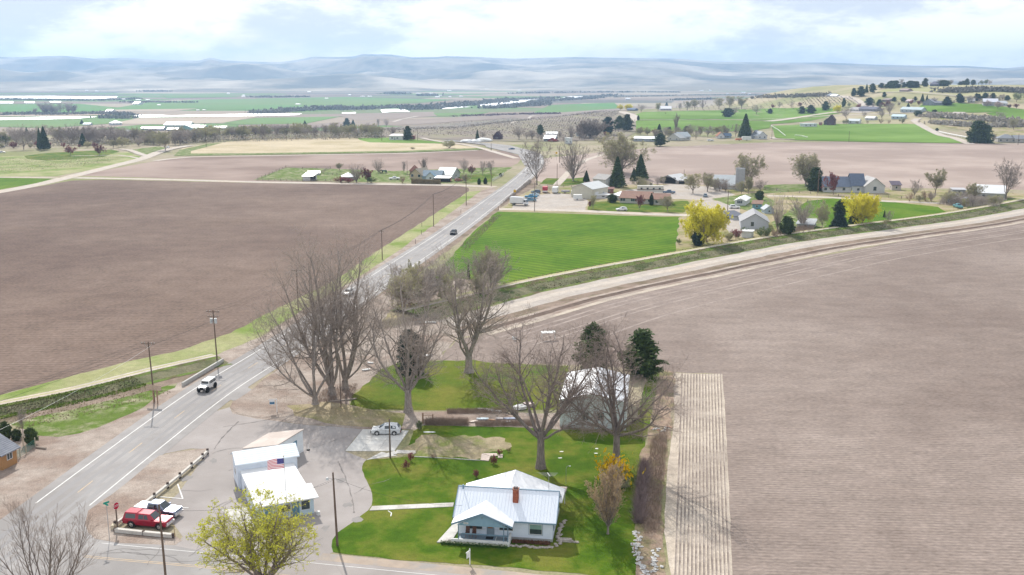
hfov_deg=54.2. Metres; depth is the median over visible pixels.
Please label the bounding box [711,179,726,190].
bush
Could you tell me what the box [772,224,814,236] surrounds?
ditch weeds
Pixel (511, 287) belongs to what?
bank
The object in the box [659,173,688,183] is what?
open barn
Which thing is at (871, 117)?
farm building
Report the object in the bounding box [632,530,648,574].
rubble row
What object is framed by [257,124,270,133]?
bare tree
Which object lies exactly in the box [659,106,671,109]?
farm building
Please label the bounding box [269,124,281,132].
bare tree
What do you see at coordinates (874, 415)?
field
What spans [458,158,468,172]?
bare tree
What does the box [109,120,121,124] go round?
farm building
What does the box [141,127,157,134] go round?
bare tree
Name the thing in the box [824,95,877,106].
dirt road
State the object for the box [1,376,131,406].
grass tufts
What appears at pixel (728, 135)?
farm building
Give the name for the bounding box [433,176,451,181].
carport
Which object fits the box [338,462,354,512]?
crack
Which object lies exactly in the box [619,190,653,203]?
ranch house
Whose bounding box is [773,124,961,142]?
field
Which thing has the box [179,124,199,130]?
green warehouse
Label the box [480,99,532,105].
water
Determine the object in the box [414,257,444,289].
bare tree
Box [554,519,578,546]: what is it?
stone wall
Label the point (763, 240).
grass tufts
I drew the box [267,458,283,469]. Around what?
flag
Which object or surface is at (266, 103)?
field
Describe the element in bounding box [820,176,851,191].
blue roof house
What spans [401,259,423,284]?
bare tree
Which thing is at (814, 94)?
wood
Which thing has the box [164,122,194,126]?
farm building
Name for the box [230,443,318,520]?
service building
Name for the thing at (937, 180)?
budding tree
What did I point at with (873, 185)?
garage wing
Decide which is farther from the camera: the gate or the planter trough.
the gate
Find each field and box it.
[0,104,116,111]
[0,113,112,115]
[0,119,131,127]
[0,178,50,189]
[0,180,468,394]
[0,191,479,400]
[82,150,520,181]
[104,109,188,111]
[106,99,255,109]
[121,116,255,123]
[163,94,235,97]
[182,137,475,152]
[225,116,339,123]
[239,109,627,127]
[256,97,445,109]
[256,112,435,120]
[434,112,486,115]
[436,212,678,283]
[440,223,1023,574]
[534,103,616,112]
[535,142,1023,189]
[635,108,839,119]
[636,116,828,130]
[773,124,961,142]
[798,198,947,227]
[920,103,1023,112]
[987,111,1023,118]
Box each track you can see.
[0,140,540,571]
[0,142,535,548]
[0,142,537,562]
[0,194,433,370]
[0,194,443,378]
[0,194,447,381]
[0,194,456,388]
[0,194,460,391]
[0,354,212,401]
[0,354,213,402]
[0,355,215,404]
[400,198,1023,309]
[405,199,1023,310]
[500,225,1020,336]
[508,226,1023,338]
[525,230,1023,342]
[532,232,1022,344]
[557,238,1020,350]
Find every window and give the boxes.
[6,452,12,460]
[280,503,290,512]
[301,499,310,510]
[470,526,482,529]
[499,526,512,530]
[529,524,541,534]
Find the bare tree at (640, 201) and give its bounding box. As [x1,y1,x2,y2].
[635,194,645,210]
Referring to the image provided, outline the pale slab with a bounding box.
[480,453,502,460]
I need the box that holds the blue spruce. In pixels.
[828,210,847,226]
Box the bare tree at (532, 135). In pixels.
[529,130,538,139]
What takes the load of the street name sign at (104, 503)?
on the verge at (154, 475)
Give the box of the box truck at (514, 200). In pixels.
[510,196,528,205]
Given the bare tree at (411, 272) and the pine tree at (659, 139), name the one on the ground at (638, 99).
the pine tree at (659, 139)
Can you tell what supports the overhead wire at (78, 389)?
attached to the utility pole at (144, 343)
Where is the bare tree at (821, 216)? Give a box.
[814,200,830,224]
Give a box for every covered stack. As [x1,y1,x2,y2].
[460,139,471,142]
[478,137,491,141]
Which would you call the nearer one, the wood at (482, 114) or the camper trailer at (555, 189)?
the camper trailer at (555, 189)
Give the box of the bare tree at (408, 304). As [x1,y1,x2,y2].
[398,288,418,310]
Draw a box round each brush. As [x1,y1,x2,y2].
[0,130,388,147]
[318,383,357,402]
[559,423,648,439]
[641,424,668,533]
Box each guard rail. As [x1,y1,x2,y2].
[113,448,208,523]
[113,527,173,537]
[181,359,223,386]
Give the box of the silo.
[735,168,744,190]
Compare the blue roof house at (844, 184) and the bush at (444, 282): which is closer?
the bush at (444, 282)
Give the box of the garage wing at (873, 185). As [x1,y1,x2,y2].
[863,175,885,192]
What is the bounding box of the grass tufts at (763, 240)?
[519,205,1001,285]
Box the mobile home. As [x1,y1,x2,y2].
[735,195,750,205]
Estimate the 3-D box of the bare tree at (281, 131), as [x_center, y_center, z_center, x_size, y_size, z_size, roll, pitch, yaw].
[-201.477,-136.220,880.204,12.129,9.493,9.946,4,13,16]
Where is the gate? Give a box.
[422,413,433,423]
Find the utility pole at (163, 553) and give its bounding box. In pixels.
[158,504,166,574]
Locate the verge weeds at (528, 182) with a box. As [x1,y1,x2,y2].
[501,179,531,204]
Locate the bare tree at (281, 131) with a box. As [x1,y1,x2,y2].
[279,128,289,135]
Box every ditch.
[0,366,222,422]
[463,215,1023,328]
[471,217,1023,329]
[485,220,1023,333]
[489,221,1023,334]
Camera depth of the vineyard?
1436.62 m
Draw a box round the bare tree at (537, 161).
[521,140,552,184]
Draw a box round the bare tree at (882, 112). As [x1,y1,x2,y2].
[874,107,886,119]
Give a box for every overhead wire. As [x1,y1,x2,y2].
[0,347,148,429]
[2,320,213,400]
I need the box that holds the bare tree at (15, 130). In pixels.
[6,123,30,136]
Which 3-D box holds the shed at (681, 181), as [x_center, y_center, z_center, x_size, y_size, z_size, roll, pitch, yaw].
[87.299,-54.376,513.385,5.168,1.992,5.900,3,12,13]
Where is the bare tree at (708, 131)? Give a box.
[699,126,715,136]
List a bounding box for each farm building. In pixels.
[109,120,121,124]
[133,101,142,104]
[148,126,166,129]
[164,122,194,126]
[543,135,557,140]
[546,131,557,134]
[627,108,638,110]
[634,136,656,141]
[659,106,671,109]
[666,133,688,140]
[675,132,690,139]
[715,132,724,137]
[723,133,731,137]
[751,130,757,138]
[753,131,767,138]
[827,115,835,124]
[848,119,861,123]
[858,106,881,111]
[865,116,877,119]
[882,98,891,101]
[891,114,906,118]
[899,88,912,91]
[900,107,926,111]
[923,99,936,104]
[930,81,939,85]
[934,101,943,104]
[982,98,998,105]
[995,134,1013,141]
[1011,135,1023,142]
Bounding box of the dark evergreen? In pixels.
[777,216,795,234]
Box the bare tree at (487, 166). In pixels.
[480,161,488,174]
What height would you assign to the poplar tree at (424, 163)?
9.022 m
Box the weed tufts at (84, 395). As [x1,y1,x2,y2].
[0,379,141,415]
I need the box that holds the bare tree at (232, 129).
[227,125,235,134]
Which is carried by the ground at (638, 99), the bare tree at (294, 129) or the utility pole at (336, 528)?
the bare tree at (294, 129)
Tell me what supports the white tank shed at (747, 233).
on the yard at (684, 243)
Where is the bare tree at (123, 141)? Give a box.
[116,137,129,145]
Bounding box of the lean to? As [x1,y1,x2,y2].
[614,191,621,199]
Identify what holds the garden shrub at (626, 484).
on the lawn at (416, 534)
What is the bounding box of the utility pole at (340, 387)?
[339,365,341,406]
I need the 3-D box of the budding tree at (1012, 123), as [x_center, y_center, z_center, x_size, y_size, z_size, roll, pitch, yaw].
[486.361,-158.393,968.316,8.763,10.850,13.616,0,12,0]
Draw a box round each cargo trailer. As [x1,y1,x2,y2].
[542,186,547,192]
[573,194,582,199]
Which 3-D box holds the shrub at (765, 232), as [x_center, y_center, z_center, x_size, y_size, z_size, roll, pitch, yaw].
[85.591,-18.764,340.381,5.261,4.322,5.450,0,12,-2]
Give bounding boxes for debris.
[327,398,356,401]
[513,404,526,409]
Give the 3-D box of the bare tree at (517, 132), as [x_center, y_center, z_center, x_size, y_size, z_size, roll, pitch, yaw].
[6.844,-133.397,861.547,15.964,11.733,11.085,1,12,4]
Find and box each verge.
[0,376,204,518]
[85,448,206,544]
[206,187,495,375]
[230,387,285,417]
[231,279,568,429]
[264,176,536,378]
[318,553,541,574]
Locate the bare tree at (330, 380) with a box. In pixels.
[260,225,380,395]
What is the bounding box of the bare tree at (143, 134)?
[137,132,151,143]
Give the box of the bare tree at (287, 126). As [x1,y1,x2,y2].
[279,124,289,134]
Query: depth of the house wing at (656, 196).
429.19 m
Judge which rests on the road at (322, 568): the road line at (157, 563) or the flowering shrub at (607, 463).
the road line at (157, 563)
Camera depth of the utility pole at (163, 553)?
103.16 m
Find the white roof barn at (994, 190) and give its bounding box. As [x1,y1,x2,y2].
[975,184,1005,198]
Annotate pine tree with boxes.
[342,118,350,126]
[536,124,544,134]
[571,321,613,369]
[601,116,615,133]
[614,115,622,129]
[617,328,669,377]
[619,114,635,130]
[650,133,669,145]
[796,106,805,112]
[806,105,816,112]
[821,101,830,109]
[831,199,847,215]
[842,98,846,106]
[851,88,856,96]
[855,86,866,95]
[864,97,874,104]
[868,83,876,92]
[922,78,927,86]
[941,96,951,104]
[963,78,969,84]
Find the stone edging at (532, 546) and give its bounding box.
[510,544,553,548]
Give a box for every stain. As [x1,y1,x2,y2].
[181,475,192,480]
[195,460,204,465]
[336,478,344,482]
[342,502,352,506]
[351,516,362,521]
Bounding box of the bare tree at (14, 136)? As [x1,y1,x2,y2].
[7,130,20,141]
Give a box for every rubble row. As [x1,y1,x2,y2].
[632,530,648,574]
[646,548,663,574]
[651,426,670,431]
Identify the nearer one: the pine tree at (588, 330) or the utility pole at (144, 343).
the utility pole at (144, 343)
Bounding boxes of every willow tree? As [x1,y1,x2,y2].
[592,131,657,169]
[635,126,644,134]
[643,127,651,134]
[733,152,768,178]
[787,153,820,185]
[833,105,841,112]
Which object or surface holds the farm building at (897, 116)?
on the ground at (638, 99)
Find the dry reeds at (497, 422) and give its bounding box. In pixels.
[474,418,535,426]
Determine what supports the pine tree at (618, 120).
on the orchard ground at (506, 135)
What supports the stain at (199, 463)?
on the pavement at (317, 464)
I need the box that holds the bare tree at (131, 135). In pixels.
[123,130,138,139]
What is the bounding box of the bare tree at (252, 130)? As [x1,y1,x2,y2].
[249,125,257,137]
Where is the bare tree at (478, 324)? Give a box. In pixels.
[432,242,522,373]
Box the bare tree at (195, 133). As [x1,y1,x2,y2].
[187,130,203,141]
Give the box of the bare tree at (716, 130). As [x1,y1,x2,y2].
[712,126,722,132]
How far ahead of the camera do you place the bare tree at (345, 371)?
175.58 m
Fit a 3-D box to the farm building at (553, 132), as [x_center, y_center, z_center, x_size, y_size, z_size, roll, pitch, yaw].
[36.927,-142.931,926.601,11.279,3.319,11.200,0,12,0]
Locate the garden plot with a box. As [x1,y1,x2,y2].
[664,373,732,574]
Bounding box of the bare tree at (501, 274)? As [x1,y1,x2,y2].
[470,255,505,287]
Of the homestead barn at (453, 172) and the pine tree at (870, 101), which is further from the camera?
the pine tree at (870, 101)
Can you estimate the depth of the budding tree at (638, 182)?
490.21 m
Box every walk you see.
[367,452,396,459]
[369,502,453,510]
[370,451,396,458]
[395,450,414,453]
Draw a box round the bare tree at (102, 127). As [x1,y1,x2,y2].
[90,124,113,136]
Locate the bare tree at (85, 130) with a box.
[77,126,99,141]
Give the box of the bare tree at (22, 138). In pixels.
[10,129,35,149]
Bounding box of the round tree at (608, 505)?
[584,458,626,533]
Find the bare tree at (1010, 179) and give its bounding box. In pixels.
[992,158,1023,199]
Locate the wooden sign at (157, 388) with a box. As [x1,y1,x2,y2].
[146,384,160,403]
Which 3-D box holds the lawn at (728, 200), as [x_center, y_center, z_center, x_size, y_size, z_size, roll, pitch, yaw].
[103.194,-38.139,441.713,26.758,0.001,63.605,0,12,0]
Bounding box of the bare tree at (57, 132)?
[48,126,68,139]
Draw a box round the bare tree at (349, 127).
[344,125,352,132]
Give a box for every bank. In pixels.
[0,356,220,406]
[0,358,227,415]
[1,363,230,417]
[389,197,1023,310]
[408,200,1023,313]
[417,202,1023,317]
[433,207,1023,318]
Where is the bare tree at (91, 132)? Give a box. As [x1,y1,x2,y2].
[84,129,101,141]
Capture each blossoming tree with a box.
[981,101,992,106]
[994,102,1003,108]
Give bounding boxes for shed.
[242,429,303,453]
[341,172,355,179]
[565,138,571,143]
[608,187,614,192]
[677,179,686,183]
[742,229,754,237]
[751,200,763,208]
[761,204,773,213]
[889,181,901,189]
[950,187,966,193]
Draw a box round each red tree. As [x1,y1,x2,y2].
[64,145,77,154]
[93,144,106,154]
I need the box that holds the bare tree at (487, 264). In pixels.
[479,245,503,286]
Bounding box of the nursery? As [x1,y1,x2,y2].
[0,155,123,172]
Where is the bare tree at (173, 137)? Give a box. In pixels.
[166,130,185,143]
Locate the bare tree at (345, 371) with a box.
[302,226,404,390]
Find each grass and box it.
[0,152,140,176]
[11,384,176,436]
[132,146,164,153]
[174,143,481,155]
[254,167,511,182]
[286,402,404,426]
[358,138,443,142]
[382,297,513,327]
[453,174,494,181]
[879,85,1023,98]
[928,114,1023,136]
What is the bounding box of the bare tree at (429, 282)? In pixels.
[413,269,452,299]
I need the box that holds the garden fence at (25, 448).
[16,437,35,459]
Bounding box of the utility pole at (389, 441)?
[389,419,390,457]
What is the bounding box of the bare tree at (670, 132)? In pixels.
[665,129,674,135]
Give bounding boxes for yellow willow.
[679,198,732,244]
[841,190,883,223]
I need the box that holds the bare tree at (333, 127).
[326,123,345,133]
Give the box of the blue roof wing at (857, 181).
[848,173,865,192]
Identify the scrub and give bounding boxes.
[938,189,1000,207]
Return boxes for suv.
[122,507,173,529]
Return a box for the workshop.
[571,181,608,198]
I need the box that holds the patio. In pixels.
[437,523,457,542]
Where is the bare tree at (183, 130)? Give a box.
[171,129,188,143]
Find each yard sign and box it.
[269,399,276,407]
[466,549,470,564]
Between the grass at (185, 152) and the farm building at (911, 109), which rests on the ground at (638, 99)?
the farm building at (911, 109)
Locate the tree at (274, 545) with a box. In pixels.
[185,481,319,574]
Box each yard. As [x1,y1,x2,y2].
[402,434,511,458]
[502,184,1023,251]
[512,193,587,209]
[586,184,734,200]
[635,370,675,574]
[695,201,741,236]
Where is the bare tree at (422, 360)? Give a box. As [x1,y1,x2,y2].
[343,263,469,412]
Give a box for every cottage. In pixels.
[0,434,20,469]
[592,174,612,186]
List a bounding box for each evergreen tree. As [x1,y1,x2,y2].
[403,126,412,139]
[721,108,734,116]
[889,80,897,87]
[913,110,922,115]
[936,80,950,85]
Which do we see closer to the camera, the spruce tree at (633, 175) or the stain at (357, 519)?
the stain at (357, 519)
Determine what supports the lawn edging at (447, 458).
on the lawn at (416, 534)
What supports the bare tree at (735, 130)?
on the ground at (638, 99)
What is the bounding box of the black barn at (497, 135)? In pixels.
[493,131,503,138]
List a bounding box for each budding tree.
[105,140,119,147]
[149,130,171,149]
[590,195,596,206]
[630,177,646,185]
[657,195,673,210]
[681,173,702,192]
[683,101,691,109]
[690,99,700,107]
[703,173,714,191]
[713,97,724,108]
[725,96,735,107]
[736,96,747,108]
[925,169,947,193]
[965,182,987,197]
[1008,119,1019,129]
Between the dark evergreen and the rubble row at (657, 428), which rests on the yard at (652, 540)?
the rubble row at (657, 428)
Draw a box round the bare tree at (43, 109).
[36,102,52,111]
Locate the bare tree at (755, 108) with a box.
[750,104,763,113]
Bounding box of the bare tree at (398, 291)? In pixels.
[390,279,407,305]
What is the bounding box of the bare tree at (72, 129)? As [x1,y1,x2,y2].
[55,123,89,137]
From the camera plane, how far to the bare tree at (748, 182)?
466.59 m
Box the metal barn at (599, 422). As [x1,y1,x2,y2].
[559,367,629,430]
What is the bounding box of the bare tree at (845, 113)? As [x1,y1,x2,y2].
[840,107,853,116]
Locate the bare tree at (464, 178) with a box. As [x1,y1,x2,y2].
[460,173,471,181]
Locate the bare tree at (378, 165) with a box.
[372,158,383,172]
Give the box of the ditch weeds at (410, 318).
[380,313,440,329]
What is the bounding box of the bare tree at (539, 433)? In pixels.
[454,301,623,469]
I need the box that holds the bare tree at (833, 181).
[821,171,839,193]
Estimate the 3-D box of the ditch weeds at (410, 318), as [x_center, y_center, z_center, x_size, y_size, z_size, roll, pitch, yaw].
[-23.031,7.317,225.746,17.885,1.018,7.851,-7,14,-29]
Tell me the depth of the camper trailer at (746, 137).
848.03 m
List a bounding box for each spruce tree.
[36,127,39,147]
[38,126,50,149]
[78,133,86,144]
[583,170,589,181]
[609,156,626,186]
[630,168,637,180]
[635,154,649,178]
[738,113,751,136]
[848,202,857,223]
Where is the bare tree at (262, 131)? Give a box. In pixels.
[254,125,271,138]
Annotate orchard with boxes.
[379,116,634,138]
[440,110,618,125]
[671,95,830,110]
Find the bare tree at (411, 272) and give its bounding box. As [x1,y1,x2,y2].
[381,263,425,308]
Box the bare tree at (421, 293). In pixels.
[414,280,436,303]
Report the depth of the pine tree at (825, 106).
1321.05 m
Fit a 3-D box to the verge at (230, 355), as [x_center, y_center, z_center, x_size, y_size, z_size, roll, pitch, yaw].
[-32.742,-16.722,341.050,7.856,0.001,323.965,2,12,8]
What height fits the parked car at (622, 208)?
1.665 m
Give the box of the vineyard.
[801,96,858,105]
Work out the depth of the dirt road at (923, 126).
965.89 m
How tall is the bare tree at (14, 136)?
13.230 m
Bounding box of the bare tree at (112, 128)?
[100,126,122,138]
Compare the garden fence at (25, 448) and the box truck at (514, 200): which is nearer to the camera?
the garden fence at (25, 448)
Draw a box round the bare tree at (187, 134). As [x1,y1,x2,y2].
[180,130,192,142]
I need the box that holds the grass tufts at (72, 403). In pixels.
[0,383,149,418]
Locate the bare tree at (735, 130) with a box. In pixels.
[731,123,740,136]
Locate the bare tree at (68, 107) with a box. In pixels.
[64,102,73,112]
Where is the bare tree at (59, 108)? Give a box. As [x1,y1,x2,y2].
[52,103,64,111]
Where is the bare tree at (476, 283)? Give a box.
[463,270,491,292]
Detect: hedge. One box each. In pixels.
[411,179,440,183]
[627,457,653,523]
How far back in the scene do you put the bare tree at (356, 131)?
883.44 m
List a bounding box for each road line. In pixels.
[36,140,530,502]
[86,555,284,574]
[89,557,233,570]
[90,143,541,504]
[105,543,431,574]
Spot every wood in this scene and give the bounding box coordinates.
[0,97,142,100]
[0,110,138,115]
[89,114,141,118]
[117,100,197,102]
[136,90,171,91]
[245,103,354,113]
[246,95,309,97]
[340,104,421,109]
[376,91,411,94]
[398,97,519,109]
[416,93,443,95]
[452,112,561,116]
[470,100,552,108]
[508,96,560,99]
[510,90,678,93]
[536,93,623,100]
[611,94,754,97]
[670,97,715,99]
[750,91,830,98]
[917,111,1023,122]
[921,119,1023,127]
[929,85,1023,92]
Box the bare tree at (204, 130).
[193,127,215,139]
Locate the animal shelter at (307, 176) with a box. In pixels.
[301,172,316,180]
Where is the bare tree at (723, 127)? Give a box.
[718,125,729,132]
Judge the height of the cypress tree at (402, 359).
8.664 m
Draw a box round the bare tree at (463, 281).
[452,266,470,292]
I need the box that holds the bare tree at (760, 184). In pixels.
[755,180,767,189]
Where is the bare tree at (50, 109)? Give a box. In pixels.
[45,106,60,112]
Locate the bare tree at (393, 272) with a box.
[385,260,408,304]
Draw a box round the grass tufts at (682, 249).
[501,205,983,283]
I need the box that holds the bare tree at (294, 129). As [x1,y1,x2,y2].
[288,123,306,135]
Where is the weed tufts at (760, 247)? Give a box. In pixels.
[526,206,1011,290]
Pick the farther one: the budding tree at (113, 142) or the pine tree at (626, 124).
the pine tree at (626, 124)
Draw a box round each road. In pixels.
[0,140,543,574]
[0,145,194,192]
[1,177,49,177]
[77,177,496,186]
[83,155,137,157]
[93,537,464,574]
[120,149,149,155]
[153,150,476,160]
[422,138,517,157]
[438,209,1023,326]
[456,112,912,126]
[499,208,689,215]
[554,151,616,184]
[616,111,637,121]
[642,142,953,149]
[767,195,953,203]
[768,111,872,120]
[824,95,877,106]
[907,91,968,96]
[910,118,973,143]
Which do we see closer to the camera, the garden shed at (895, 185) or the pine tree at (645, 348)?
the pine tree at (645, 348)
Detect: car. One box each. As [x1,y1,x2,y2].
[197,376,216,392]
[370,422,401,434]
[450,229,456,234]
[525,194,537,197]
[616,207,626,210]
[663,190,675,193]
[729,204,739,208]
[953,203,962,208]
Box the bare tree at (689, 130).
[686,128,694,133]
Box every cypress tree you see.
[393,329,425,375]
[649,193,653,204]
[965,120,988,142]
[981,125,993,142]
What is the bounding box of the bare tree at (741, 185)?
[736,181,745,194]
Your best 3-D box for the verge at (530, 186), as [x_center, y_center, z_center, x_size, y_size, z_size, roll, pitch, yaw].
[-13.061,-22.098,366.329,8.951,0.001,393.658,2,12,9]
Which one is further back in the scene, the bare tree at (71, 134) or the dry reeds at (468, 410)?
the bare tree at (71, 134)
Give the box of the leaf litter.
[235,392,368,412]
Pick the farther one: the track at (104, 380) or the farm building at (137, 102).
the farm building at (137, 102)
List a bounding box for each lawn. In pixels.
[25,150,117,160]
[332,373,659,574]
[350,360,568,409]
[540,177,583,185]
[587,201,689,212]
[714,193,774,210]
[763,184,808,192]
[771,208,826,229]
[966,198,1015,209]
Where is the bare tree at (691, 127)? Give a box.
[685,124,698,132]
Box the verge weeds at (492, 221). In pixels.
[460,214,501,249]
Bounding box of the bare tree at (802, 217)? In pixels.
[787,195,822,223]
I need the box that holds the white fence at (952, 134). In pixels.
[939,131,966,137]
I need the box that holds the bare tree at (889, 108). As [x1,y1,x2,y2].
[887,103,893,115]
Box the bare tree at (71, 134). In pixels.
[64,129,76,144]
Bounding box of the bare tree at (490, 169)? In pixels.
[486,161,494,172]
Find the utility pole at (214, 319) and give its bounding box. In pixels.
[206,310,218,359]
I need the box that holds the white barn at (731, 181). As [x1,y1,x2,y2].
[712,175,735,188]
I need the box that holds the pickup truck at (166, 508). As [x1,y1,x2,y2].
[133,499,182,516]
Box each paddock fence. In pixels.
[257,178,326,180]
[259,165,325,176]
[765,188,810,193]
[817,193,920,199]
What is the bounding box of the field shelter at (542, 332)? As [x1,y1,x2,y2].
[541,331,555,338]
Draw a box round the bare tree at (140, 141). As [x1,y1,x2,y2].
[133,138,143,145]
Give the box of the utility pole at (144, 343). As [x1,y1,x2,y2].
[141,342,154,401]
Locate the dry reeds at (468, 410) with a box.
[446,407,506,413]
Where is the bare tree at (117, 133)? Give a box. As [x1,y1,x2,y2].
[102,126,131,142]
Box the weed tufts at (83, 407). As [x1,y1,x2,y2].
[0,386,170,428]
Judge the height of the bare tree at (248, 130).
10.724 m
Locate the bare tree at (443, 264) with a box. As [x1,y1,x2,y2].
[427,255,457,298]
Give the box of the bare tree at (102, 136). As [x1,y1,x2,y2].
[86,125,110,141]
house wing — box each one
[653,193,670,204]
[723,210,740,219]
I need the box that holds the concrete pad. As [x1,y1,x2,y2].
[345,429,408,450]
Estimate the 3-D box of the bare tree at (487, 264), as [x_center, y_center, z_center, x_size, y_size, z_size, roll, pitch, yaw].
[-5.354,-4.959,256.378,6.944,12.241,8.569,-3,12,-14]
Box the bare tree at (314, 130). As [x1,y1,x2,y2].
[306,128,322,136]
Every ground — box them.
[0,85,1023,574]
[328,111,635,141]
[746,97,860,109]
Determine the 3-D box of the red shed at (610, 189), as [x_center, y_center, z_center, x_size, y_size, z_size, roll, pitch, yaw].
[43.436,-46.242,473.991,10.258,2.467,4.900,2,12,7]
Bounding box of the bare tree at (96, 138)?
[87,137,100,143]
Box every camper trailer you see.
[552,186,558,192]
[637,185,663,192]
[742,136,750,139]
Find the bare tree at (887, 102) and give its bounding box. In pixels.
[881,100,891,108]
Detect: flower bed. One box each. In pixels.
[440,540,506,548]
[512,539,549,544]
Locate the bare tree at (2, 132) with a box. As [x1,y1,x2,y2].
[0,129,6,144]
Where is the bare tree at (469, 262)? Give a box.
[462,250,495,284]
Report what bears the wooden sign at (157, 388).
on the verge at (33, 471)
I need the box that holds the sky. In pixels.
[0,0,1023,67]
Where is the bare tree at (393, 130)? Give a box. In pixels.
[385,126,395,133]
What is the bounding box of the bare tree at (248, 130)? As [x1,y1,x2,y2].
[238,128,253,139]
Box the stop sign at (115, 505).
[113,502,118,526]
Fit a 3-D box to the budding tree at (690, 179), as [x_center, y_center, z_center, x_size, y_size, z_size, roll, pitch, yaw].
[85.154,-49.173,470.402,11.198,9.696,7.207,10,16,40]
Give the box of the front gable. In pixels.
[425,172,436,179]
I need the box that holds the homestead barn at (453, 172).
[439,167,460,178]
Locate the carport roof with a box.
[595,192,610,197]
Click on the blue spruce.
(838, 220)
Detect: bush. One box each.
[0,421,11,438]
[8,141,16,147]
[9,428,21,440]
[14,408,26,431]
[23,427,38,444]
[333,176,345,181]
[343,178,354,182]
[346,163,364,181]
[358,168,372,181]
[366,176,377,182]
[436,272,459,298]
[441,140,454,147]
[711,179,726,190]
[712,178,719,189]
[719,182,730,191]
[722,231,732,239]
[915,195,924,201]
[929,192,935,201]
[942,191,962,203]
[962,198,969,205]
[967,194,981,205]
[987,195,1003,204]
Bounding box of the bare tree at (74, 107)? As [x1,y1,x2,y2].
[68,104,77,111]
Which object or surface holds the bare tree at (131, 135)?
on the ground at (638, 99)
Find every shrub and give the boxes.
[401,460,410,467]
[407,452,413,460]
[416,421,423,429]
[472,470,478,477]
[488,455,496,463]
[594,448,645,486]
[605,194,617,202]
[618,476,629,489]
[691,232,706,245]
[730,229,742,237]
[754,190,763,199]
[755,226,771,236]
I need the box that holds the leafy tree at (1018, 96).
[1012,92,1023,101]
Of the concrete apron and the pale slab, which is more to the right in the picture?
the pale slab
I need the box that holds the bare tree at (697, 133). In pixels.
[691,129,700,137]
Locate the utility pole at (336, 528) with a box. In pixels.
[326,472,338,545]
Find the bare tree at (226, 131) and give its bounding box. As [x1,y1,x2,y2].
[222,128,230,137]
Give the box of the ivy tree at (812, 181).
[806,167,822,190]
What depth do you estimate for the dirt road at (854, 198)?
451.18 m
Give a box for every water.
[0,96,116,98]
[0,116,87,119]
[134,113,301,116]
[381,109,409,111]
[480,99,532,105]
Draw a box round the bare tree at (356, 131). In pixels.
[351,128,360,136]
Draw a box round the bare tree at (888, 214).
[885,211,893,220]
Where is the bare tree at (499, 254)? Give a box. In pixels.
[479,249,521,282]
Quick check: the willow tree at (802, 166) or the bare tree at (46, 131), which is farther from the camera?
the bare tree at (46, 131)
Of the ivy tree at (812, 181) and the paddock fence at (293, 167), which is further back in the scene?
the paddock fence at (293, 167)
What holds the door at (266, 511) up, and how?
in the service building at (251, 470)
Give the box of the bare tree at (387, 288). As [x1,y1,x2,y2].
[377,278,397,305]
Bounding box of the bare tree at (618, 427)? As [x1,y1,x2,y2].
[526,312,694,459]
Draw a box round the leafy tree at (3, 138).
[0,134,11,142]
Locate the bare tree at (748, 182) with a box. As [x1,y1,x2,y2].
[745,176,753,193]
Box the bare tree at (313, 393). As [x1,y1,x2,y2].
[237,257,382,404]
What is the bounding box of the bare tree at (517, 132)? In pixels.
[512,127,527,139]
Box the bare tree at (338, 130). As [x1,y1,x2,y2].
[332,127,345,135]
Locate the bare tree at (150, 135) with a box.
[141,131,161,144]
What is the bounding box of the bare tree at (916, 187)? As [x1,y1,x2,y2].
[909,179,922,194]
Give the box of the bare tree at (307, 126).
[300,124,311,136]
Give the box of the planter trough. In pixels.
[557,537,571,542]
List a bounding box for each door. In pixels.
[265,506,272,520]
[292,502,299,516]
[433,178,449,181]
[487,527,493,534]
[660,177,675,183]
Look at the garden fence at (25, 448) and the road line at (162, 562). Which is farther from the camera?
the garden fence at (25, 448)
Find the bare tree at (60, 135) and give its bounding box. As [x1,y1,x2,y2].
[48,129,68,144]
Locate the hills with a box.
[0,54,1023,90]
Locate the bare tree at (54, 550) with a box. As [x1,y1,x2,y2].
[0,494,107,574]
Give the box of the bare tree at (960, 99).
[956,95,966,102]
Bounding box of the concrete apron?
[221,507,272,528]
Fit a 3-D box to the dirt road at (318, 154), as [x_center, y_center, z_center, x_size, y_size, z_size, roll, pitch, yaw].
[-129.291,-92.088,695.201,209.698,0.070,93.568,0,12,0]
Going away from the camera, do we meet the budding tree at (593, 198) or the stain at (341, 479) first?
the stain at (341, 479)
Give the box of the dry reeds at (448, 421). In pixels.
[424,416,471,425]
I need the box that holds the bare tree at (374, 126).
[367,123,381,137]
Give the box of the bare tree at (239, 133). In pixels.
[235,125,247,136]
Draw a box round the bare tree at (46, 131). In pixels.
[31,125,57,134]
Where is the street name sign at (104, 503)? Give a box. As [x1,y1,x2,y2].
[103,501,109,539]
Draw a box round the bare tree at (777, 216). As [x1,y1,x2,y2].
[766,192,787,230]
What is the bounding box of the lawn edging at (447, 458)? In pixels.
[414,456,479,460]
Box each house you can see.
[389,134,405,139]
[409,167,428,178]
[421,170,443,178]
[443,470,566,546]
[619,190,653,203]
[738,208,769,229]
[796,218,816,226]
[800,123,816,126]
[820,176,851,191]
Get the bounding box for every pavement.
[18,519,222,574]
[164,407,371,555]
[231,388,251,400]
[485,143,527,164]
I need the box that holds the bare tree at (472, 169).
[467,165,476,174]
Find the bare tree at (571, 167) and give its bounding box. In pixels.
[556,141,589,180]
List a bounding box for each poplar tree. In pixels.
[418,157,427,167]
[561,122,590,137]
[574,119,599,137]
[576,123,587,137]
[579,122,600,137]
[580,119,620,135]
[590,122,602,137]
[591,124,601,137]
[673,113,679,127]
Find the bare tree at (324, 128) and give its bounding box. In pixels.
[320,125,327,133]

